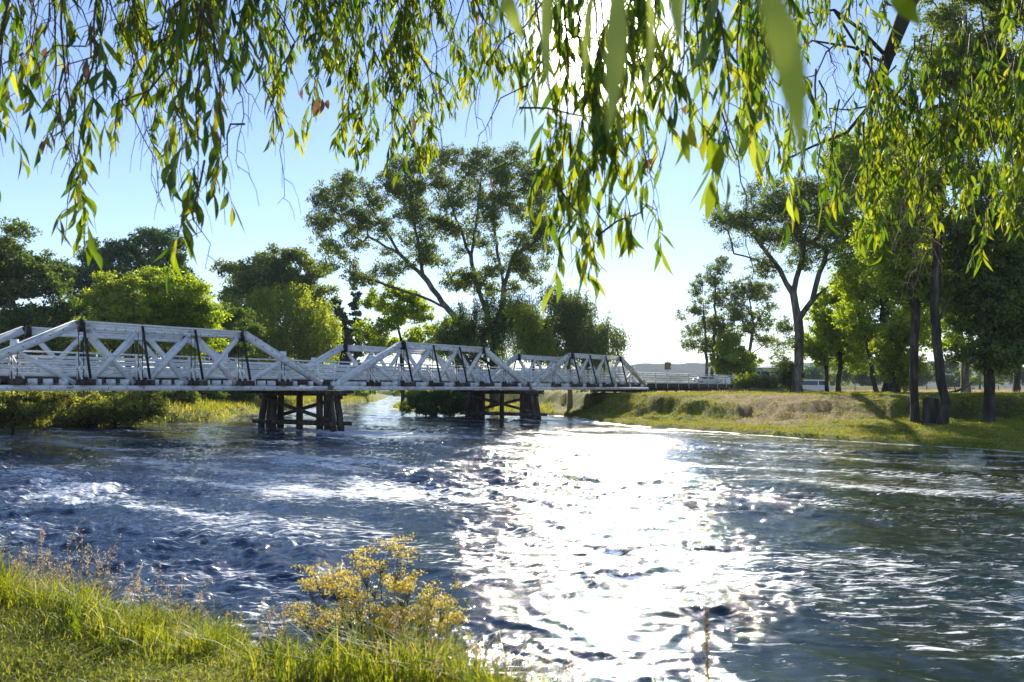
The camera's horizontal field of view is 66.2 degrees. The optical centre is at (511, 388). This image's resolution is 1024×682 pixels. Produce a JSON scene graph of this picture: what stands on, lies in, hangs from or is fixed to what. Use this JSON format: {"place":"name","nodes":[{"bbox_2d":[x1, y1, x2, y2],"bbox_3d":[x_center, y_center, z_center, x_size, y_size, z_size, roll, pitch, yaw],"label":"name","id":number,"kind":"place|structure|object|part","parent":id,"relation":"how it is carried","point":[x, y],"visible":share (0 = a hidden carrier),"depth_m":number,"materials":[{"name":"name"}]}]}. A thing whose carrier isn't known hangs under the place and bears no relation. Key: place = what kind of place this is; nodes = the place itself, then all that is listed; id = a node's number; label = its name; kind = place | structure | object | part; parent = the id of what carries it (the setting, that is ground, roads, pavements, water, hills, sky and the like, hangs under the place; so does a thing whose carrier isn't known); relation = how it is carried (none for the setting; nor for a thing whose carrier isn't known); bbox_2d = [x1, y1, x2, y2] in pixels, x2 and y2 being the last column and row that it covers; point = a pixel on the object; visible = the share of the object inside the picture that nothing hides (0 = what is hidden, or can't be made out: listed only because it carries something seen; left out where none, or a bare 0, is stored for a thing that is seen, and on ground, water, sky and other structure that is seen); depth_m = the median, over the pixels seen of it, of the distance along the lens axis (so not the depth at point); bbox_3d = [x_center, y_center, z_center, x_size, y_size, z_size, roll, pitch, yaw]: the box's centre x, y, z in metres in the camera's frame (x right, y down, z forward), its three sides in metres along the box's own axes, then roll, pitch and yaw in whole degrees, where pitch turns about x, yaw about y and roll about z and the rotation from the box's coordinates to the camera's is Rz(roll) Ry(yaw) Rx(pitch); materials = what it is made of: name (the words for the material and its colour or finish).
{"place":"outdoors","nodes":[
{"label":"outdoors","id":0,"kind":"place"},
{"bbox_2d":[0,526,512,681],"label":"dry grass","id":1,"kind":"structure","parent":0,"point":[147,589],"depth_m":6.03,"materials":[{"name":"plant"}]},
{"bbox_2d":[0,395,1023,681],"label":"river water","id":2,"kind":"structure","parent":0,"point":[788,559],"depth_m":16.66,"materials":[{"name":"blue liquid"}]},
{"bbox_2d":[0,386,1023,681],"bbox_3d":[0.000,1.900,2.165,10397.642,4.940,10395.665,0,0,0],"label":"ground","id":3,"kind":"structure","parent":0,"point":[800,406],"depth_m":57.35,"materials":[{"name":"green plant"}]},
{"bbox_2d":[0,391,74,431],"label":"willow shrub","id":4,"kind":"object","parent":3,"relation":"on","point":[24,408],"visible":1,"depth_m":55.61,"materials":[{"name":"green plant"}]},
{"bbox_2d":[38,525,44,579],"bbox_3d":[-4.679,2.083,7.799,0.117,1.452,0.186,0,0,0],"label":"weed stalk","id":5,"kind":"object","parent":3,"relation":"on","point":[42,552],"visible":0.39,"depth_m":7.80,"materials":[{"name":"plant"}]},
{"bbox_2d":[0,216,91,371],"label":"broadleaf tree","id":6,"kind":"object","parent":3,"relation":"on","point":[36,271],"visible":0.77,"depth_m":90.18,"materials":[{"name":"green plant"}]},
{"bbox_2d":[0,305,110,391],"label":"broadleaf tree","id":7,"kind":"object","parent":3,"relation":"on","point":[59,344],"visible":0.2,"depth_m":90.28,"materials":[{"name":"green plant"}]},
{"bbox_2d":[43,391,171,426],"bbox_3d":[-32.135,2.056,63.064,9.944,4.681,6.605,0,0,0],"label":"willow shrub","id":8,"kind":"object","parent":3,"relation":"on","point":[136,408],"visible":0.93,"depth_m":62.24,"materials":[{"name":"green plant"}]},
{"bbox_2d":[77,270,156,392],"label":"broadleaf tree","id":9,"kind":"object","parent":3,"relation":"on","point":[121,304],"visible":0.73,"depth_m":78.78,"materials":[{"name":"green plant"}]},
{"bbox_2d":[54,224,204,391],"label":"gum tree","id":10,"kind":"object","parent":3,"relation":"on","point":[152,240],"visible":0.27,"depth_m":115.15,"materials":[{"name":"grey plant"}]},
{"bbox_2d":[157,391,201,404],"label":"shrub","id":11,"kind":"object","parent":3,"relation":"on","point":[193,397],"visible":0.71,"depth_m":78.84,"materials":[{"name":"green plant"}]},
{"bbox_2d":[126,263,233,367],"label":"broadleaf tree","id":12,"kind":"object","parent":3,"relation":"on","point":[189,304],"visible":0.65,"depth_m":86.10,"materials":[{"name":"green plant"}]},
{"bbox_2d":[197,391,229,399],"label":"shrub","id":13,"kind":"object","parent":3,"relation":"on","point":[213,395],"visible":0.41,"depth_m":94.62,"materials":[{"name":"green plant"}]},
{"bbox_2d":[0,596,450,681],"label":"lawn grass","id":14,"kind":"structure","parent":3,"relation":"on","point":[90,676],"depth_m":4.70,"materials":[{"name":"green plant"}]},
{"bbox_2d":[201,299,267,368],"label":"willow tree","id":15,"kind":"object","parent":3,"relation":"on","point":[256,329],"visible":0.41,"depth_m":105.01,"materials":[{"name":"green plant"}]},
{"bbox_2d":[223,390,258,402],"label":"shrub","id":16,"kind":"object","parent":3,"relation":"on","point":[244,396],"visible":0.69,"depth_m":102.35,"materials":[{"name":"green plant"}]},
{"bbox_2d":[206,240,340,375],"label":"gum tree","id":17,"kind":"object","parent":3,"relation":"on","point":[267,269],"visible":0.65,"depth_m":142.12,"materials":[{"name":"green plant"}]},
{"bbox_2d":[1,390,555,427],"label":"bank grass","id":18,"kind":"structure","parent":3,"relation":"on","point":[213,403],"depth_m":91.90,"materials":[{"name":"green plant"}]},
{"bbox_2d":[221,281,344,396],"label":"willow tree","id":19,"kind":"object","parent":3,"relation":"on","point":[295,336],"visible":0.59,"depth_m":131.74,"materials":[{"name":"green plant"}]},
{"bbox_2d":[0,543,596,681],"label":"tall grass","id":20,"kind":"structure","parent":3,"relation":"on","point":[215,635],"depth_m":4.91,"materials":[{"name":"green plant"}]},
{"bbox_2d":[328,297,344,376],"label":"poplar tree","id":21,"kind":"object","parent":3,"relation":"on","point":[339,308],"visible":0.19,"depth_m":184.37,"materials":[{"name":"green plant"}]},
{"bbox_2d":[336,308,352,390],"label":"poplar tree","id":22,"kind":"object","parent":3,"relation":"on","point":[347,337],"visible":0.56,"depth_m":184.15,"materials":[{"name":"green plant"}]},
{"bbox_2d":[348,287,364,396],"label":"poplar tree","id":23,"kind":"object","parent":3,"relation":"on","point":[353,304],"visible":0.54,"depth_m":184.44,"materials":[{"name":"green plant"}]},
{"bbox_2d":[341,390,377,396],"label":"shrub","id":24,"kind":"object","parent":3,"relation":"on","point":[363,393],"visible":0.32,"depth_m":188.72,"materials":[{"name":"green plant"}]},
{"bbox_2d":[0,318,734,431],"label":"timber bridge","id":25,"kind":"structure","parent":3,"relation":"on","point":[160,376],"depth_m":56.17,"materials":[{"name":"white wood"}]},
{"bbox_2d":[277,532,473,676],"bbox_3d":[-0.964,1.642,5.461,1.417,1.249,0.755,0,0,0],"label":"ragwort plant","id":26,"kind":"object","parent":3,"relation":"on","point":[399,588],"visible":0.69,"depth_m":5.44,"materials":[{"name":"yellow flowers"},{"name":"green leaves"},{"name":"stems"}]},
{"bbox_2d":[351,277,451,406],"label":"gum tree","id":27,"kind":"object","parent":3,"relation":"on","point":[399,312],"visible":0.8,"depth_m":115.73,"materials":[{"name":"green plant"}]},
{"bbox_2d":[390,390,425,396],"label":"shrub","id":28,"kind":"object","parent":3,"relation":"on","point":[406,392],"visible":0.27,"depth_m":168.53,"materials":[{"name":"green plant"}]},
{"bbox_2d":[300,140,564,401],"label":"gum tree","id":29,"kind":"object","parent":3,"relation":"on","point":[406,193],"visible":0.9,"depth_m":107.11,"materials":[{"name":"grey plant"}]},
{"bbox_2d":[398,390,467,416],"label":"willow shrub","id":30,"kind":"object","parent":3,"relation":"on","point":[425,403],"visible":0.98,"depth_m":86.74,"materials":[{"name":"green plant"}]},
{"bbox_2d":[451,546,461,651],"bbox_3d":[-0.387,1.779,5.416,0.158,1.402,0.178,0,0,-45],"label":"weed stalk","id":31,"kind":"object","parent":3,"relation":"on","point":[456,597],"visible":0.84,"depth_m":5.39,"materials":[{"name":"brown plant"}]},
{"bbox_2d":[0,0,920,315],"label":"willow branches","id":32,"kind":"object","parent":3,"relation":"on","point":[774,28],"visible":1,"depth_m":3.60,"materials":[{"name":"green plant"}]},
{"bbox_2d":[426,287,540,408],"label":"she oak tree","id":33,"kind":"object","parent":3,"relation":"on","point":[465,332],"visible":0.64,"depth_m":100.90,"materials":[{"name":"green plant"}]},
{"bbox_2d":[494,634,499,666],"bbox_3d":[-0.092,2.111,5.391,0.137,0.889,0.129,0,0,0],"label":"weed stalk","id":34,"kind":"object","parent":3,"relation":"on","point":[497,645],"visible":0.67,"depth_m":5.40,"materials":[{"name":"plant"}]},
{"bbox_2d":[502,299,561,379],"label":"willow tree","id":35,"kind":"object","parent":3,"relation":"on","point":[530,340],"visible":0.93,"depth_m":93.46,"materials":[{"name":"green plant"}]},
{"bbox_2d":[565,580,570,681],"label":"weed stalk","id":36,"kind":"object","parent":3,"relation":"on","point":[568,636],"visible":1,"depth_m":5.00,"materials":[{"name":"plant"}]},
{"bbox_2d":[529,279,632,407],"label":"tree","id":37,"kind":"object","parent":3,"relation":"on","point":[569,319],"visible":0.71,"depth_m":96.48,"materials":[{"name":"green plant"}]},
{"bbox_2d":[650,641,654,681],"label":"weed stalk","id":38,"kind":"object","parent":3,"relation":"on","point":[653,663],"visible":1,"depth_m":4.50,"materials":[{"name":"plant"}]},
{"bbox_2d":[665,360,670,372],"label":"road sign","id":39,"kind":"object","parent":3,"relation":"on","point":[667,365],"visible":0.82,"depth_m":131.91,"materials":[{"name":"metal"}]},
{"bbox_2d":[688,631,692,681],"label":"weed stalk","id":40,"kind":"object","parent":3,"relation":"on","point":[689,654],"visible":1,"depth_m":4.30,"materials":[{"name":"plant"}]},
{"bbox_2d":[700,608,714,681],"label":"weed stalk","id":41,"kind":"object","parent":3,"relation":"on","point":[707,671],"visible":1,"depth_m":4.40,"materials":[{"name":"brown plant"}]},
{"bbox_2d":[675,254,743,375],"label":"gum tree","id":42,"kind":"object","parent":3,"relation":"on","point":[715,324],"visible":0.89,"depth_m":127.14,"materials":[{"name":"green plant"}]},
{"bbox_2d":[405,385,1023,414],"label":"paddock grass","id":43,"kind":"structure","parent":3,"relation":"on","point":[924,390],"depth_m":100.80,"materials":[{"name":"plant"}]},
{"bbox_2d":[706,331,764,383],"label":"broadleaf tree","id":44,"kind":"object","parent":3,"relation":"on","point":[731,358],"visible":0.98,"depth_m":121.14,"materials":[{"name":"green plant"}]},
{"bbox_2d":[730,372,758,387],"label":"shrub","id":45,"kind":"object","parent":3,"relation":"on","point":[739,380],"visible":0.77,"depth_m":102.04,"materials":[{"name":"green plant"}]},
{"bbox_2d":[722,273,781,352],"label":"gum tree","id":46,"kind":"object","parent":3,"relation":"on","point":[756,291],"visible":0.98,"depth_m":125.34,"materials":[{"name":"green plant"}]},
{"bbox_2d":[742,364,780,383],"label":"farm shed","id":47,"kind":"structure","parent":3,"relation":"on","point":[759,370],"depth_m":215.55,"materials":[{"name":"metal"}]},
{"bbox_2d":[756,372,778,378],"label":"bay doors","id":48,"kind":"structure","parent":47,"relation":"in","point":[767,373],"depth_m":215.56,"materials":[{"name":"grey metal"}]},
{"bbox_2d":[746,374,779,387],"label":"shrub","id":49,"kind":"object","parent":3,"relation":"on","point":[761,380],"visible":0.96,"depth_m":100.07,"materials":[{"name":"green plant"}]},
{"bbox_2d":[702,146,863,391],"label":"gum tree","id":50,"kind":"object","parent":3,"relation":"on","point":[759,234],"visible":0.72,"depth_m":83.45,"materials":[{"name":"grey plant"}]},
{"bbox_2d":[550,391,1023,449],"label":"bank grass","id":51,"kind":"structure","parent":3,"relation":"on","point":[968,425],"depth_m":56.86,"materials":[{"name":"green plant"}]},
{"bbox_2d":[776,357,806,391],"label":"shrub","id":52,"kind":"object","parent":3,"relation":"on","point":[784,379],"visible":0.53,"depth_m":85.55,"materials":[{"name":"green plant"}]},
{"bbox_2d":[804,362,824,379],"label":"distant tree","id":53,"kind":"object","parent":3,"relation":"on","point":[813,372],"visible":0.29,"depth_m":297.75,"materials":[{"name":"green plant"}]},
{"bbox_2d":[802,379,832,390],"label":"parked van","id":54,"kind":"object","parent":3,"relation":"on","point":[813,384],"visible":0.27,"depth_m":117.10,"materials":[{"name":"white paint"}]},
{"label":"side window","id":55,"kind":"part","parent":54,"relation":"part of","materials":[{"name":"grey glass"}]},
{"bbox_2d":[787,276,876,391],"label":"broadleaf tree","id":56,"kind":"object","parent":3,"relation":"on","point":[824,346],"visible":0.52,"depth_m":91.10,"materials":[{"name":"green plant"}]},
{"bbox_2d":[814,360,849,385],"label":"distant tree","id":57,"kind":"object","parent":3,"relation":"on","point":[832,378],"visible":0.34,"depth_m":327.52,"materials":[{"name":"green plant"}]},
{"bbox_2d":[833,355,882,385],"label":"distant tree","id":58,"kind":"object","parent":3,"relation":"on","point":[864,379],"visible":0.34,"depth_m":248.14,"materials":[{"name":"green plant"}]},
{"bbox_2d":[819,119,951,391],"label":"willow tree","id":59,"kind":"object","parent":3,"relation":"on","point":[865,295],"visible":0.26,"depth_m":79.44,"materials":[{"name":"green plant"}]},
{"bbox_2d":[770,0,1023,300],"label":"overhanging gum tree","id":60,"kind":"object","parent":3,"relation":"on","point":[878,80],"visible":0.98,"depth_m":5.54,"materials":[{"name":"green plant"}]},
{"bbox_2d":[895,646,899,681],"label":"weed stalk","id":61,"kind":"object","parent":3,"relation":"on","point":[897,662],"visible":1,"depth_m":4.30,"materials":[{"name":"plant"}]},
{"bbox_2d":[867,308,928,392],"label":"broadleaf tree","id":62,"kind":"object","parent":3,"relation":"on","point":[891,349],"visible":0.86,"depth_m":69.45,"materials":[{"name":"green plant"}]},
{"bbox_2d":[846,155,957,422],"bbox_3d":[25.899,-6.662,52.086,7.223,18.078,5.733,0,0,0],"label":"gum tree","id":63,"kind":"object","parent":3,"relation":"on","point":[887,276],"visible":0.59,"depth_m":51.30,"materials":[{"name":"green plant"}]},
{"bbox_2d":[918,353,935,386],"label":"distant tree","id":64,"kind":"object","parent":3,"relation":"on","point":[925,379],"visible":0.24,"depth_m":276.94,"materials":[{"name":"green plant"}]},
{"bbox_2d":[831,384,1023,390],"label":"wire fence","id":65,"kind":"object","parent":3,"relation":"on","point":[926,388],"visible":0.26,"depth_m":139.99,"materials":[{"name":"grey metal"}]},
{"bbox_2d":[920,397,938,423],"bbox_3d":[27.246,1.400,51.011,1.271,1.740,1.269,0,0,-30],"label":"tree stump","id":66,"kind":"object","parent":3,"relation":"on","point":[930,408],"visible":0.84,"depth_m":50.65,"materials":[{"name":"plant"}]},
{"bbox_2d":[927,358,960,386],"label":"distant tree","id":67,"kind":"object","parent":3,"relation":"on","point":[950,380],"visible":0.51,"depth_m":307.37,"materials":[{"name":"green plant"}]},
{"bbox_2d":[923,248,994,392],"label":"gum tree","id":68,"kind":"object","parent":3,"relation":"on","point":[948,337],"visible":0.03,"depth_m":83.60,"materials":[{"name":"green plant"}]},
{"bbox_2d":[895,0,1023,424],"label":"gum tree","id":69,"kind":"object","parent":3,"relation":"on","point":[943,16],"visible":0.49,"depth_m":49.34,"materials":[{"name":"green plant"}]},
{"bbox_2d":[948,382,971,392],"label":"fallen limb","id":70,"kind":"object","parent":3,"relation":"on","point":[960,389],"visible":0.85,"depth_m":79.29,"materials":[{"name":"brown wood"}]},
{"bbox_2d":[931,219,1023,422],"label":"broadleaf tree","id":71,"kind":"object","parent":3,"relation":"on","point":[991,300],"visible":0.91,"depth_m":50.15,"materials":[{"name":"green plant"}]},
{"bbox_2d":[957,363,1006,388],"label":"distant tree","id":72,"kind":"object","parent":3,"relation":"on","point":[978,380],"visible":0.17,"depth_m":287.86,"materials":[{"name":"green plant"}]},
{"bbox_2d":[993,220,1023,392],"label":"broadleaf tree","id":73,"kind":"object","parent":3,"relation":"on","point":[1016,384],"depth_m":94.67,"materials":[{"name":"green plant"}]},
{"bbox_2d":[994,366,1023,387],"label":"distant tree","id":74,"kind":"object","parent":3,"relation":"on","point":[1000,378],"visible":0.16,"depth_m":258.91,"materials":[{"name":"green plant"}]},
{"bbox_2d":[0,0,1023,369],"label":"sky","id":75,"kind":"structure","parent":0,"point":[646,301],"materials":[{"name":"blue"}]},
{"bbox_2d":[5,362,1023,387],"bbox_3d":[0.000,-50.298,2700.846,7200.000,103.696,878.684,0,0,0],"label":"hills","id":76,"kind":"structure","parent":0,"point":[687,368],"depth_m":2606.51,"materials":[{"name":"green plant"}]},
{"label":"road","id":77,"kind":"structure","parent":0,"visible":0},
{"bbox_2d":[693,377,721,382],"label":"parked car","id":78,"kind":"object","parent":77,"relation":"on","point":[704,379],"visible":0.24,"depth_m":127.06,"materials":[{"name":"white paint"}]}
]}

